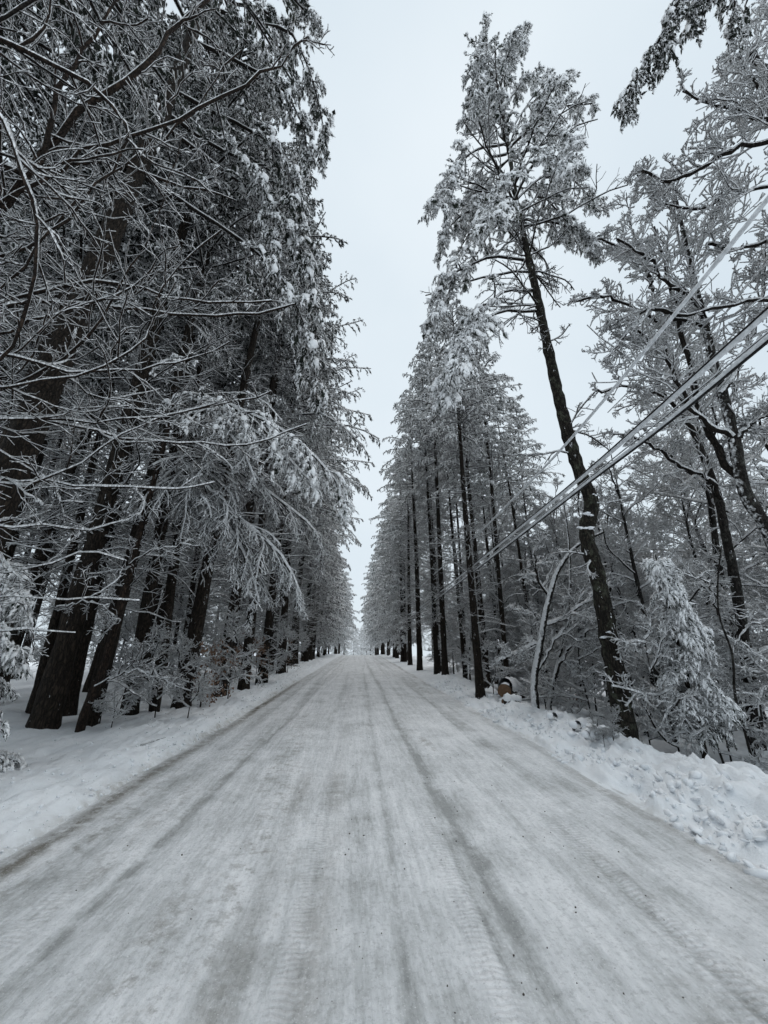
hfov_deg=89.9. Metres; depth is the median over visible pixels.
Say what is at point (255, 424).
pine tree
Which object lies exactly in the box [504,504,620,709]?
snowy hardwood
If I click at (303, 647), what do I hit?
snowy sapling
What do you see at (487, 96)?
pine tree
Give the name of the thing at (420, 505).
pine tree
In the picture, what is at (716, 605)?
snowy hardwood
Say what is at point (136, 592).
snowy hardwood
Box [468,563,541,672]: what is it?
snowy sapling
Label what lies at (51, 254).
pine tree
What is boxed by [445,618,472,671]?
snowy sapling
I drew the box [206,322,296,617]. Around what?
pine tree
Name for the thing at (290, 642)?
beech sapling
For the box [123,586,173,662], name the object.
snowy sapling
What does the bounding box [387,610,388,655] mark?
utility pole
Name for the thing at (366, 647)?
pine tree
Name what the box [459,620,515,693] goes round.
snowy shrub
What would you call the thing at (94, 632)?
snowy sapling
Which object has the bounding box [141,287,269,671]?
pine tree
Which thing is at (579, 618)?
snowy hardwood
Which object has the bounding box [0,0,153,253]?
pine tree
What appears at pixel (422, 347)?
pine tree
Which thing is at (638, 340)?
snowy hardwood
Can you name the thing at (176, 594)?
pine tree
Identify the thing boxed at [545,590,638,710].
snowy sapling
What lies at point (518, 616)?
snowy sapling
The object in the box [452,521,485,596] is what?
pine tree
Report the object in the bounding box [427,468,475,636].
pine tree
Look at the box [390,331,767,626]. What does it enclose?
power line
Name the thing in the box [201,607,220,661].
snowy sapling
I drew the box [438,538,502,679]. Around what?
snowy sapling
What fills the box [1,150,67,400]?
pine tree
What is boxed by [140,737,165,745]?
stick
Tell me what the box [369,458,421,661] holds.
pine tree
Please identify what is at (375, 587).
pine tree
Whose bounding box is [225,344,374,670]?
pine tree
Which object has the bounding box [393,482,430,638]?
pine tree
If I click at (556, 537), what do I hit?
snowy hardwood
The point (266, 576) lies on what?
pine tree
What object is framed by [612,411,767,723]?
snowy hardwood
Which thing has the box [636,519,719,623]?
snowy hardwood
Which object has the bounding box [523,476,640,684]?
snowy hardwood
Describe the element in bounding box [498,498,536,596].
pine tree
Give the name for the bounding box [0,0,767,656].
sky
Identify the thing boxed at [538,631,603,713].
snowy shrub
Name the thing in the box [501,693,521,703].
sawn log
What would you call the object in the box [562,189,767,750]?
snowy hardwood
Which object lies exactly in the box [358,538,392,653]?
pine tree
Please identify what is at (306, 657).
pine tree
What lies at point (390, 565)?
pine tree
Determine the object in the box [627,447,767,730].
snowy hardwood
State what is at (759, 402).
snowy hardwood
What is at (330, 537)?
pine tree
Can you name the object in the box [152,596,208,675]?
snowy sapling
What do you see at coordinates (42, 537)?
pine tree
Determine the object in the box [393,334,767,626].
power line
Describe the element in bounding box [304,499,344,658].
pine tree
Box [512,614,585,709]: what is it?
snowy sapling
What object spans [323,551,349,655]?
pine tree
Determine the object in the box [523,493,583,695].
snowy hardwood
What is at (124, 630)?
snowy sapling
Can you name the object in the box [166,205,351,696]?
pine tree
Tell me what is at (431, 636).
pine tree
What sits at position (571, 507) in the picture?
snowy hardwood
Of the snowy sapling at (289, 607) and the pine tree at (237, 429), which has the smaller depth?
the pine tree at (237, 429)
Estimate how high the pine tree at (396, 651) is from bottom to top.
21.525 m
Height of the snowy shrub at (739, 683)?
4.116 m
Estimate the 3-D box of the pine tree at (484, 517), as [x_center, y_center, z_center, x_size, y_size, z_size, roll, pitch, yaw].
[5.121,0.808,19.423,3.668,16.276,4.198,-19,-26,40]
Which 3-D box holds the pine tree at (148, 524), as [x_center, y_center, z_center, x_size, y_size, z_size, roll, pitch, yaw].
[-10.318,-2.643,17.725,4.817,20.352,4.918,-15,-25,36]
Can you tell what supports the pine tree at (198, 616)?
on the snowy verge
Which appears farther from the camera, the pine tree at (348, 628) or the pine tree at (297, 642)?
the pine tree at (348, 628)
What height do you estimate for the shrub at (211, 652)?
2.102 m
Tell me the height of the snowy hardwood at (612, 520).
7.681 m
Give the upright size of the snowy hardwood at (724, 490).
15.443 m
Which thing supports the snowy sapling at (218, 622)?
on the ground
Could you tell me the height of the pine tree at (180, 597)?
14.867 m
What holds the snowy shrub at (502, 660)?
on the snow bank
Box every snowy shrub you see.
[83,647,157,727]
[115,619,188,717]
[157,631,222,717]
[204,606,267,698]
[252,617,299,682]
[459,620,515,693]
[470,611,529,686]
[515,569,639,724]
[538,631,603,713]
[583,707,614,746]
[593,625,694,744]
[594,600,714,751]
[595,705,628,740]
[641,594,767,773]
[654,582,767,756]
[694,649,767,761]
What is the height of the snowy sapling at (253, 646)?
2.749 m
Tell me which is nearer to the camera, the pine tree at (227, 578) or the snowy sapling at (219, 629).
the snowy sapling at (219, 629)
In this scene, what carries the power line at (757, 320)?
attached to the utility pole
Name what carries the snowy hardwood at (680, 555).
on the ground
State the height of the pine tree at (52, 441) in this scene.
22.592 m
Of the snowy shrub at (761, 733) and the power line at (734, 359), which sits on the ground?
the snowy shrub at (761, 733)
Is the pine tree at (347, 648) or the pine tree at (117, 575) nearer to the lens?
the pine tree at (117, 575)
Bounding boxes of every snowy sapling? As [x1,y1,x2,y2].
[24,560,131,669]
[24,623,93,669]
[86,613,137,675]
[87,601,140,669]
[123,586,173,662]
[132,573,211,642]
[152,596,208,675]
[174,606,234,681]
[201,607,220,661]
[202,589,229,645]
[206,627,223,665]
[208,614,226,650]
[235,615,257,663]
[237,632,260,664]
[240,575,269,643]
[253,565,298,651]
[253,606,265,655]
[263,564,314,661]
[286,618,310,659]
[298,622,321,655]
[419,569,472,673]
[423,615,451,661]
[433,626,461,672]
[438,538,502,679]
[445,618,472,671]
[446,594,467,663]
[454,561,534,678]
[454,579,512,686]
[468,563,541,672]
[470,637,499,683]
[486,612,527,686]
[505,581,557,685]
[510,597,576,687]
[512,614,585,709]
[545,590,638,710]
[553,577,639,682]
[583,506,655,700]
[608,562,712,682]
[616,579,726,724]
[666,546,767,764]
[682,417,767,720]
[687,579,767,727]
[718,630,767,696]
[742,563,767,638]
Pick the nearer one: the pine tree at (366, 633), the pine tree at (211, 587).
the pine tree at (211, 587)
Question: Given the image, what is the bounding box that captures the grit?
[55,698,764,1013]
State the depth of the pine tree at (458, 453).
14.37 m
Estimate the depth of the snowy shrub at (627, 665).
8.17 m
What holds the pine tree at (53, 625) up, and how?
on the ground
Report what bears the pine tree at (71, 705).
on the snowy verge
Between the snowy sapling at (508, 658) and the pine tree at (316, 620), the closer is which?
the snowy sapling at (508, 658)
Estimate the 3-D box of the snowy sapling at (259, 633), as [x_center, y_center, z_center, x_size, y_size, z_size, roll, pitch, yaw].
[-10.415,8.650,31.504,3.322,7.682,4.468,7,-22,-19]
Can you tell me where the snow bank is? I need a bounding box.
[379,654,767,867]
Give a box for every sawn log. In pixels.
[498,677,524,697]
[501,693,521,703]
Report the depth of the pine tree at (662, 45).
5.20 m
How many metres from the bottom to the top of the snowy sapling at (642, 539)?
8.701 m
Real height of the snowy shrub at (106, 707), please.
1.673 m
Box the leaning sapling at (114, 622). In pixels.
[46,423,212,732]
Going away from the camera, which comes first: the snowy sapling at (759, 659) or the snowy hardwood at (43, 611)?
the snowy sapling at (759, 659)
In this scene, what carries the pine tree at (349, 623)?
on the ground
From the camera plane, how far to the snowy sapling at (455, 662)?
28.50 m
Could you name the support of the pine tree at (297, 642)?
on the ground
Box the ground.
[1,657,767,737]
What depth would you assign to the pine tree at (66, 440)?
23.18 m
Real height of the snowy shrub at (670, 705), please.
3.306 m
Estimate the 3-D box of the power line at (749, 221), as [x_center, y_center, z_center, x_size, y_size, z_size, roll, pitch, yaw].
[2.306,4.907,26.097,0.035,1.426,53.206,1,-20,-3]
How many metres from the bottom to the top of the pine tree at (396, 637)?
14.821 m
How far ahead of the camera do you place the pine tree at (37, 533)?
12.45 m
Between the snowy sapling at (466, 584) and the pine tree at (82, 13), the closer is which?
the pine tree at (82, 13)
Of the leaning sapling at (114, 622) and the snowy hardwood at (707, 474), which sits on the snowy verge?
the leaning sapling at (114, 622)
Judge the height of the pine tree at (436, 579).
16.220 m
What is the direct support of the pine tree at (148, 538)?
on the ground
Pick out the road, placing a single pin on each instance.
(258, 851)
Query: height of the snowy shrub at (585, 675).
4.363 m
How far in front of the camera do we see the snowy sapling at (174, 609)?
25.79 m
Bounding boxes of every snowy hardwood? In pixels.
[13,532,39,556]
[26,537,79,660]
[28,471,142,603]
[91,601,137,658]
[174,550,227,628]
[458,483,543,625]
[487,517,586,685]
[489,523,627,708]
[496,520,590,675]
[500,548,532,664]
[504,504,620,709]
[519,512,582,626]
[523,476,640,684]
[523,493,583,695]
[528,496,591,691]
[541,485,703,716]
[548,329,767,720]
[550,505,638,631]
[551,436,762,742]
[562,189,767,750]
[564,574,608,701]
[570,484,740,686]
[581,155,767,550]
[592,532,671,715]
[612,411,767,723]
[613,529,660,625]
[615,493,680,562]
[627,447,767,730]
[630,0,767,343]
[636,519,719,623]
[668,504,764,623]
[671,528,758,632]
[682,553,766,681]
[697,453,767,606]
[728,505,767,646]
[732,399,767,583]
[741,425,767,595]
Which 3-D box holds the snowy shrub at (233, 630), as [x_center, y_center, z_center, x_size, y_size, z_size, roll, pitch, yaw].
[-4.174,4.125,10.823,1.658,3.023,2.017,9,-22,-23]
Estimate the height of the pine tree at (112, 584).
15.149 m
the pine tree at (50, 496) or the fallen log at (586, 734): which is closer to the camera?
the fallen log at (586, 734)
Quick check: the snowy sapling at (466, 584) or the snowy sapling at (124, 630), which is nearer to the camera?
the snowy sapling at (124, 630)
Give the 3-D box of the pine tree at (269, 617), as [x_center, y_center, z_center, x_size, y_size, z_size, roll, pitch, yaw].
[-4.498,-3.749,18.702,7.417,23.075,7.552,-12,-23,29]
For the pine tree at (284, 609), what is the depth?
22.72 m
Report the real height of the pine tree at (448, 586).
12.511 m
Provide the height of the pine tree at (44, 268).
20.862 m
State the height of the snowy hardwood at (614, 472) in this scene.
8.600 m
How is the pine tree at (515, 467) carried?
on the ground
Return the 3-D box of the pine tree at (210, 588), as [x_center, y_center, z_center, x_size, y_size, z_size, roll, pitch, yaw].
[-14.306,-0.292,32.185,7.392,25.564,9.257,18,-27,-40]
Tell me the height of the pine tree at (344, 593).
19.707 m
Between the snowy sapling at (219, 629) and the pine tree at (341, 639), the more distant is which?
the pine tree at (341, 639)
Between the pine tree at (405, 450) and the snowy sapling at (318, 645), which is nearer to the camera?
the pine tree at (405, 450)
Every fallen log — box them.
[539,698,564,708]
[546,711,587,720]
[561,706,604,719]
[568,717,612,730]
[581,725,617,740]
[637,721,665,739]
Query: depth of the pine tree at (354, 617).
75.31 m
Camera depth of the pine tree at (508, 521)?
22.51 m
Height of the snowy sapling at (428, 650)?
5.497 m
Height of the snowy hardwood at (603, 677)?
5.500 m
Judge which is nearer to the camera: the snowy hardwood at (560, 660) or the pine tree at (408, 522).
the snowy hardwood at (560, 660)
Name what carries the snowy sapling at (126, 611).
on the ground
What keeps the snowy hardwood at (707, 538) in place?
on the ground
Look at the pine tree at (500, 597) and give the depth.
17.12 m
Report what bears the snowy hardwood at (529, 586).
on the ground
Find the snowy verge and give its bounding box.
[0,653,342,859]
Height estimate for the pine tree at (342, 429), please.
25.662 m
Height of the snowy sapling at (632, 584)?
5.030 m
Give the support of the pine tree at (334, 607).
on the ground
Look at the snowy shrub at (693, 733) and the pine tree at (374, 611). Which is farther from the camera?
the pine tree at (374, 611)
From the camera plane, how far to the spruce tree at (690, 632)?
6.86 m
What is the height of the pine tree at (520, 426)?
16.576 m
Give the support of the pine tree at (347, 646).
on the ground
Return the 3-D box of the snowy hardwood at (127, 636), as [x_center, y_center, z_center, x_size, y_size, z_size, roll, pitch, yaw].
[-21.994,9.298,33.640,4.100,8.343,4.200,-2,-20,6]
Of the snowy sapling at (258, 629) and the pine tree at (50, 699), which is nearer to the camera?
the pine tree at (50, 699)
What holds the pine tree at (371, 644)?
on the snow bank
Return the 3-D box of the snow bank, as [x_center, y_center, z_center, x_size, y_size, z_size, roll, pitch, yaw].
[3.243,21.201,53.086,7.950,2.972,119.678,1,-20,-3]
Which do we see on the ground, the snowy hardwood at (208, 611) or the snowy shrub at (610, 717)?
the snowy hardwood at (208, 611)
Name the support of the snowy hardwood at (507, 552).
on the ground
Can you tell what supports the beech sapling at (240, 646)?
on the snowy verge
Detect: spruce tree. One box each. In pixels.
[0,558,38,772]
[640,555,747,758]
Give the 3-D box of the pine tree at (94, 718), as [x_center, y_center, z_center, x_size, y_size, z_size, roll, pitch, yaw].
[-5.285,-6.806,11.595,5.783,24.350,5.875,18,-27,-40]
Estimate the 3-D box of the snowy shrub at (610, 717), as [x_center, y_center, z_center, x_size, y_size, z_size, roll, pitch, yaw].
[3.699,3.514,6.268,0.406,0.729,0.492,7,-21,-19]
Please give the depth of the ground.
18.23 m
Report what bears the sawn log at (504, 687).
on the snow bank
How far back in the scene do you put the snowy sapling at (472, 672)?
19.10 m
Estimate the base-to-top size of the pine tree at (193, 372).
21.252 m
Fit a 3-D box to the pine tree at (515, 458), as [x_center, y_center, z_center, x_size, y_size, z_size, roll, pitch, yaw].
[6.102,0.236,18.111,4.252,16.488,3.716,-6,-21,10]
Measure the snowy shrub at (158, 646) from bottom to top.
2.320 m
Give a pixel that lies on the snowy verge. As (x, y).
(42, 747)
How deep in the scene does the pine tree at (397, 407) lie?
27.32 m
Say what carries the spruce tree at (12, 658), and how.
on the snowy verge
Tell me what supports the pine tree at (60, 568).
on the ground
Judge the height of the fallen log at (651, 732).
0.461 m
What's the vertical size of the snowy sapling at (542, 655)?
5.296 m
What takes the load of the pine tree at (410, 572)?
on the ground
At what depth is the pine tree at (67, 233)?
10.11 m
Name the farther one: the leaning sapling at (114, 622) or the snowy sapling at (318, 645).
the snowy sapling at (318, 645)
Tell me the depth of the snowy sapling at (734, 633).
10.45 m
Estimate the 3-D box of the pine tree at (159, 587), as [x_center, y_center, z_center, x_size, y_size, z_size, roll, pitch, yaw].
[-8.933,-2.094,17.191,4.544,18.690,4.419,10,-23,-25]
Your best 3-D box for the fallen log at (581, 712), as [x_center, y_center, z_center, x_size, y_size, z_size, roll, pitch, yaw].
[6.687,6.649,12.788,0.183,0.335,1.780,13,-24,-30]
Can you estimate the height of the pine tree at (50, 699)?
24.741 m
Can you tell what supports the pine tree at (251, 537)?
on the ground
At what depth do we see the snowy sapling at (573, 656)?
16.59 m
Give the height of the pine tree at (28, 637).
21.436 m
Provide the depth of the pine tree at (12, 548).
9.60 m
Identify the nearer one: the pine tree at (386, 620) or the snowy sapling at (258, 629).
the snowy sapling at (258, 629)
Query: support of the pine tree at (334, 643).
on the ground
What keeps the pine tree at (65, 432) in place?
on the ground
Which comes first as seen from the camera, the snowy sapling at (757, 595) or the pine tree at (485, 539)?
the snowy sapling at (757, 595)
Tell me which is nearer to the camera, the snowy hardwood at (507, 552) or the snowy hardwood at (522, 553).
the snowy hardwood at (522, 553)
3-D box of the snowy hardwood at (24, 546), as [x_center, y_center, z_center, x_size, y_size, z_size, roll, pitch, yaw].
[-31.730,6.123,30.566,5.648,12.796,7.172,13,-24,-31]
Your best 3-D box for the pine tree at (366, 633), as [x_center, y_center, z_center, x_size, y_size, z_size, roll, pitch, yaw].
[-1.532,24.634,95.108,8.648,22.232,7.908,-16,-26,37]
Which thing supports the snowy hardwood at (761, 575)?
on the ground
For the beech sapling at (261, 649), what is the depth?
13.97 m
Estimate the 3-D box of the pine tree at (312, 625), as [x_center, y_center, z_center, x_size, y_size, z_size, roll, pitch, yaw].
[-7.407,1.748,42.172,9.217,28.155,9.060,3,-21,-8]
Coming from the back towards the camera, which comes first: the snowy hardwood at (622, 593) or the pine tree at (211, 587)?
the pine tree at (211, 587)
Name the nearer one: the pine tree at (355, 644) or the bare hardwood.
the bare hardwood
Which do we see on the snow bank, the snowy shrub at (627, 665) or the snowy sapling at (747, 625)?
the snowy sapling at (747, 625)
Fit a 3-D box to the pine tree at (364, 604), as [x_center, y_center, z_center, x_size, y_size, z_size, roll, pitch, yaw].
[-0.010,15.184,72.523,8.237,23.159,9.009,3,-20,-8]
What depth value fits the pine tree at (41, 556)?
10.44 m
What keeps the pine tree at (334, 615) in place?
on the ground
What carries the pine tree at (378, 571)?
on the ground
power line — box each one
[389,306,767,625]
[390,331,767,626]
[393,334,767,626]
[394,195,767,608]
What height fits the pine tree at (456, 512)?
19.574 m
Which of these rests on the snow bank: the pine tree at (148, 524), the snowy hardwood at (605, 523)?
the snowy hardwood at (605, 523)
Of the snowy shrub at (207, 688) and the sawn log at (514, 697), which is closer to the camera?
the snowy shrub at (207, 688)
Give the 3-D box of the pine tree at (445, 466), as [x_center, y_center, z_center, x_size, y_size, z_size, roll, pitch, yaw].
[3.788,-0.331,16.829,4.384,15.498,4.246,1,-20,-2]
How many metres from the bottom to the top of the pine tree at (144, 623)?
23.661 m
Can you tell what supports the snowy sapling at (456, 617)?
on the ground
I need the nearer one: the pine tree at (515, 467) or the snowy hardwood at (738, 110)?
the snowy hardwood at (738, 110)
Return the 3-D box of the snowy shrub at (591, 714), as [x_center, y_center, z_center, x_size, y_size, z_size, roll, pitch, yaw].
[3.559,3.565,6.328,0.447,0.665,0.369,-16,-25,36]
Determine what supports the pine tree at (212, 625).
on the ground
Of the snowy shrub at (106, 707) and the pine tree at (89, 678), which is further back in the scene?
the pine tree at (89, 678)
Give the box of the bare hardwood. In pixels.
[0,0,334,656]
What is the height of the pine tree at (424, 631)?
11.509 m
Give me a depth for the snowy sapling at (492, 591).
17.08 m
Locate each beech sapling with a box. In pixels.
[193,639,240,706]
[232,631,251,689]
[238,635,274,684]
[283,634,300,672]
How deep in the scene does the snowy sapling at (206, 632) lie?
13.93 m
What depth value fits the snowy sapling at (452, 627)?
25.82 m
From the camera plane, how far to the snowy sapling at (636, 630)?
15.28 m
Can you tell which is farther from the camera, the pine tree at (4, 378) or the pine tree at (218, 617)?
the pine tree at (218, 617)
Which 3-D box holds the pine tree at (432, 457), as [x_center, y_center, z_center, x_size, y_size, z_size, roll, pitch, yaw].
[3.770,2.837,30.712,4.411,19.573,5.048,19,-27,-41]
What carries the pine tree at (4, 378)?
on the ground
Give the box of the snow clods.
[0,674,767,878]
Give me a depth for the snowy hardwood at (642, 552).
18.11 m
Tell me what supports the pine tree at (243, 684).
on the ground
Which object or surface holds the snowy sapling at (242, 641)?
on the snowy verge
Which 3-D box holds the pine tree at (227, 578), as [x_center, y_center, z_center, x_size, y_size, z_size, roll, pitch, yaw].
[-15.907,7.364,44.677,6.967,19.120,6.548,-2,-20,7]
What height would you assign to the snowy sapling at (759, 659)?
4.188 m
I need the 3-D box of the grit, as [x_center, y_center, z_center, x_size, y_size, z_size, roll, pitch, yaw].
[-0.200,3.844,6.243,5.624,0.312,11.982,1,-20,-3]
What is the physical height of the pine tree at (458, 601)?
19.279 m
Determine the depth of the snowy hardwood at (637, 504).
34.63 m
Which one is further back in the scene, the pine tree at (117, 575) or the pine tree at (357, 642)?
the pine tree at (357, 642)
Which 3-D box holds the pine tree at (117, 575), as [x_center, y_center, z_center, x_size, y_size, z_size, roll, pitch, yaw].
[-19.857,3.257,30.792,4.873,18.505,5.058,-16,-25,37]
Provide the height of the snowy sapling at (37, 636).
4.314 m
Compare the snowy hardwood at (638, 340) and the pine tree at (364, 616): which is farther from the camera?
the pine tree at (364, 616)
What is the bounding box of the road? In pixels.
[0,655,767,1023]
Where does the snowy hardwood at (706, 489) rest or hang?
on the ground
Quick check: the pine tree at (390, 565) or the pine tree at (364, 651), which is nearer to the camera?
the pine tree at (390, 565)
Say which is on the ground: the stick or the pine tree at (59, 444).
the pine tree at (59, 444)
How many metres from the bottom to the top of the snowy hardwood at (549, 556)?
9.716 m
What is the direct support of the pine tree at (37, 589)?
on the ground
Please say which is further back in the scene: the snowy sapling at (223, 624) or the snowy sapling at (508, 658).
the snowy sapling at (223, 624)
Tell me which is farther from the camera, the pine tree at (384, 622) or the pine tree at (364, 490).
the pine tree at (384, 622)
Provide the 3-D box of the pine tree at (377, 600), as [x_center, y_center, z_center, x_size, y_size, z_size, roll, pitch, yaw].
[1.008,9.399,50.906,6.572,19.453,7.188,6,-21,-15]
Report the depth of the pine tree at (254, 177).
10.02 m
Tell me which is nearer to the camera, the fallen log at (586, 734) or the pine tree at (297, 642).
the fallen log at (586, 734)
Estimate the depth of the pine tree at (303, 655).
36.36 m
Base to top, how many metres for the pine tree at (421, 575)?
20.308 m
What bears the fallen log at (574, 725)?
on the snow bank
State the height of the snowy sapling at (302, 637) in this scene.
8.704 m
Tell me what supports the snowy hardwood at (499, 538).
on the ground
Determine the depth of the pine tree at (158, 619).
15.29 m
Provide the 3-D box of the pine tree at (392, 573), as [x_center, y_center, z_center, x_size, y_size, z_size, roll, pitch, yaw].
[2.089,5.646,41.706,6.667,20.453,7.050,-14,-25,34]
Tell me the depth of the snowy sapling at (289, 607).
26.45 m
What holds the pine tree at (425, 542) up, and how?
on the ground
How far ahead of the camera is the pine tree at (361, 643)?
141.82 m
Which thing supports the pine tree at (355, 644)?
on the ground
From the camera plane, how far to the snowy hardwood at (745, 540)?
13.15 m
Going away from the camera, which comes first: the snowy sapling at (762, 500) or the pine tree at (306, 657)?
the snowy sapling at (762, 500)
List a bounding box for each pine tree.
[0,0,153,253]
[0,0,259,593]
[0,0,315,489]
[0,0,317,728]
[0,0,335,551]
[0,73,185,593]
[0,101,132,511]
[0,142,112,568]
[0,174,202,699]
[0,195,90,563]
[0,333,117,621]
[0,406,95,620]
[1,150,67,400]
[1,263,123,619]
[1,297,161,696]
[3,280,104,546]
[7,252,154,631]
[11,209,220,713]
[11,365,128,678]
[14,65,276,716]
[16,324,213,609]
[26,252,223,595]
[27,383,96,545]
[43,48,296,726]
[47,278,238,691]
[65,76,277,715]
[90,506,150,645]
[96,376,205,612]
[96,463,153,634]
[109,212,254,608]
[112,140,347,708]
[115,373,233,656]
[118,404,191,629]
[121,246,354,711]
[126,291,251,683]
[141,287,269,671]
[155,418,213,665]
[156,416,226,674]
[163,322,262,614]
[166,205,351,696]
[171,471,242,638]
[175,260,380,681]
[181,500,231,643]
[183,408,257,657]
[199,232,340,689]
[200,388,292,602]
[205,258,371,683]
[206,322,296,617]
[208,548,232,650]
[221,514,261,658]
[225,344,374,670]
[237,357,360,673]
[249,528,300,635]
[257,423,363,665]
[272,436,338,663]
[288,446,343,660]
[290,490,346,661]
[292,560,347,655]
[296,440,358,659]
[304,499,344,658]
[310,533,343,656]
[322,600,344,653]
[323,532,352,654]
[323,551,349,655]
[329,626,351,653]
[331,558,359,653]
[331,561,352,653]
[338,578,355,649]
[340,595,357,654]
[340,632,353,654]
[347,630,360,654]
[352,628,360,654]
[356,628,365,654]
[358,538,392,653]
[358,596,374,654]
[358,622,371,654]
[359,581,380,654]
[361,550,385,653]
[361,550,391,654]
[363,589,385,651]
[364,522,392,654]
[367,518,398,656]
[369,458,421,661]
[370,547,390,615]
[371,479,428,660]
[371,493,411,657]
[371,584,398,654]
[373,511,413,624]
[377,385,454,670]
[377,452,432,664]
[377,516,429,661]
[379,556,427,652]
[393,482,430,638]
[394,340,480,674]
[394,360,466,673]
[394,502,426,640]
[399,298,516,698]
[403,438,465,671]
[404,450,454,624]
[406,485,447,640]
[412,393,469,678]
[413,483,458,671]
[414,598,428,655]
[417,11,639,740]
[419,371,514,687]
[421,557,432,657]
[423,544,451,611]
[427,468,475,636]
[429,415,491,679]
[437,563,455,661]
[442,327,541,685]
[445,399,526,678]
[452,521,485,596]
[454,432,512,683]
[454,435,518,630]
[464,370,567,695]
[485,425,548,630]
[493,393,564,672]
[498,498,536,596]
[610,0,753,134]
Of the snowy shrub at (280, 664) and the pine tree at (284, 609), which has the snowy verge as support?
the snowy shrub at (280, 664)
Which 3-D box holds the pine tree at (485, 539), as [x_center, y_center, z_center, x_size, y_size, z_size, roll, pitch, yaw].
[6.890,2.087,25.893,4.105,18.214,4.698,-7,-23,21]

